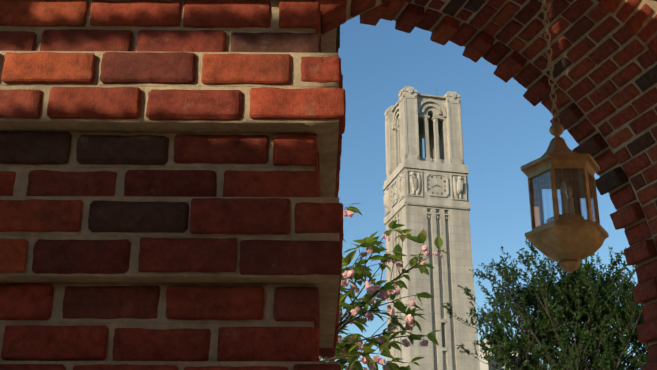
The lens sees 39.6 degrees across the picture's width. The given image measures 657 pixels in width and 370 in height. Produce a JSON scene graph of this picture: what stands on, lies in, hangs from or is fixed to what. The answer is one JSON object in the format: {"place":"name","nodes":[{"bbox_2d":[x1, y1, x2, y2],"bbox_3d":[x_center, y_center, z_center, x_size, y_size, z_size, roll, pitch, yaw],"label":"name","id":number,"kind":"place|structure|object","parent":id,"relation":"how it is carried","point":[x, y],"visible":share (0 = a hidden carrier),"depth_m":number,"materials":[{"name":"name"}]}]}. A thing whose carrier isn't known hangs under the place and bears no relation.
{"place":"outdoors","nodes":[
{"label":"outdoors","id":0,"kind":"place"},
{"bbox_2d":[319,203,450,369],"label":"cherry","id":1,"kind":"object","parent":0,"point":[399,305],"depth_m":6.27,"materials":[{"name":"green plant"}]},
{"bbox_2d":[391,176,445,346],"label":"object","id":2,"kind":"structure","parent":0,"point":[442,328],"depth_m":67.61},
{"bbox_2d":[320,15,646,369],"label":"sky","id":3,"kind":"structure","parent":0,"point":[503,132],"materials":[{"name":"blue"}]},
{"bbox_2d":[478,340,529,369],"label":"building","id":4,"kind":"structure","parent":0,"point":[483,366],"depth_m":114.44,"materials":[{"name":"grey"}]},
{"bbox_2d":[488,356,519,369],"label":"building window","id":5,"kind":"structure","parent":4,"relation":"attached to","point":[491,367],"depth_m":114.17,"materials":[{"name":"grey glass"}]},
{"bbox_2d":[442,238,648,369],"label":"holly","id":6,"kind":"object","parent":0,"point":[554,294],"depth_m":14.19,"materials":[{"name":"green plant"}]},
{"bbox_2d":[521,117,608,273],"bbox_3d":[0.769,0.025,2.997,0.272,0.550,0.235,0,-21,-1],"label":"lantern","id":7,"kind":"object","parent":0,"point":[567,244],"depth_m":2.92,"materials":[{"name":"gold metal"}]},
{"bbox_2d":[551,181,573,213],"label":"lantern candles","id":8,"kind":"object","parent":7,"relation":"in","point":[564,195],"depth_m":2.97},
{"label":"paving","id":9,"kind":"structure","parent":0,"visible":0},
{"bbox_2d":[388,0,656,345],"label":"vault mortar","id":10,"kind":"object","parent":9,"relation":"on","point":[572,65],"visible":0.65,"depth_m":4.83,"materials":[{"name":"beige concrete"}]},
{"bbox_2d":[595,0,656,48],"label":"mortar wall","id":11,"kind":"structure","parent":9,"relation":"on","point":[652,4],"depth_m":4.48,"materials":[{"name":"beige concrete"}]},
{"bbox_3d":[1.756,-1.448,2.049,8.500,7.400,7.600,0,-21,-1],"label":"porch","id":12,"kind":"object","parent":9,"relation":"on","visible":0},
{"bbox_2d":[360,0,656,369],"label":"vault bricks","id":13,"kind":"object","parent":12,"relation":"attached to","point":[411,17],"visible":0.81,"depth_m":4.85,"materials":[{"name":"red brick"}]},
{"bbox_2d":[541,0,557,116],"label":"chain","id":14,"kind":"object","parent":12,"relation":"hanging from","point":[549,55],"visible":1,"depth_m":3.17,"materials":[{"name":"gold metal"}]},
{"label":"pier","id":15,"kind":"structure","parent":9,"relation":"on"},
{"bbox_2d":[0,0,339,369],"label":"pier mortar","id":16,"kind":"object","parent":15,"relation":"on","point":[326,131],"visible":0.38,"depth_m":1.91,"materials":[{"name":"beige concrete"}]},
{"bbox_2d":[0,0,345,369],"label":"pier bricks","id":17,"kind":"object","parent":16,"relation":"attached to","point":[174,62],"visible":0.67,"depth_m":1.90,"materials":[{"name":"red brick"}]},
{"bbox_2d":[310,0,382,33],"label":"arch mortar","id":18,"kind":"object","parent":16,"relation":"attached to","point":[348,10],"visible":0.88,"depth_m":2.13,"materials":[{"name":"beige concrete"}]},
{"bbox_2d":[312,0,389,33],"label":"arch bricks","id":19,"kind":"object","parent":16,"relation":"on","point":[333,14],"visible":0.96,"depth_m":2.10,"materials":[{"name":"red brick"}]},
{"label":"ground","id":20,"kind":"structure","parent":0,"visible":0},
{"bbox_2d":[385,91,479,369],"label":"bell tower","id":21,"kind":"structure","parent":20,"relation":"on","point":[448,274],"depth_m":67.86,"materials":[{"name":"beige stone"}]},
{"bbox_2d":[383,86,470,350],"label":"tower trim","id":22,"kind":"structure","parent":21,"relation":"attached to","point":[407,160],"depth_m":70.38,"materials":[{"name":"beige stone"}]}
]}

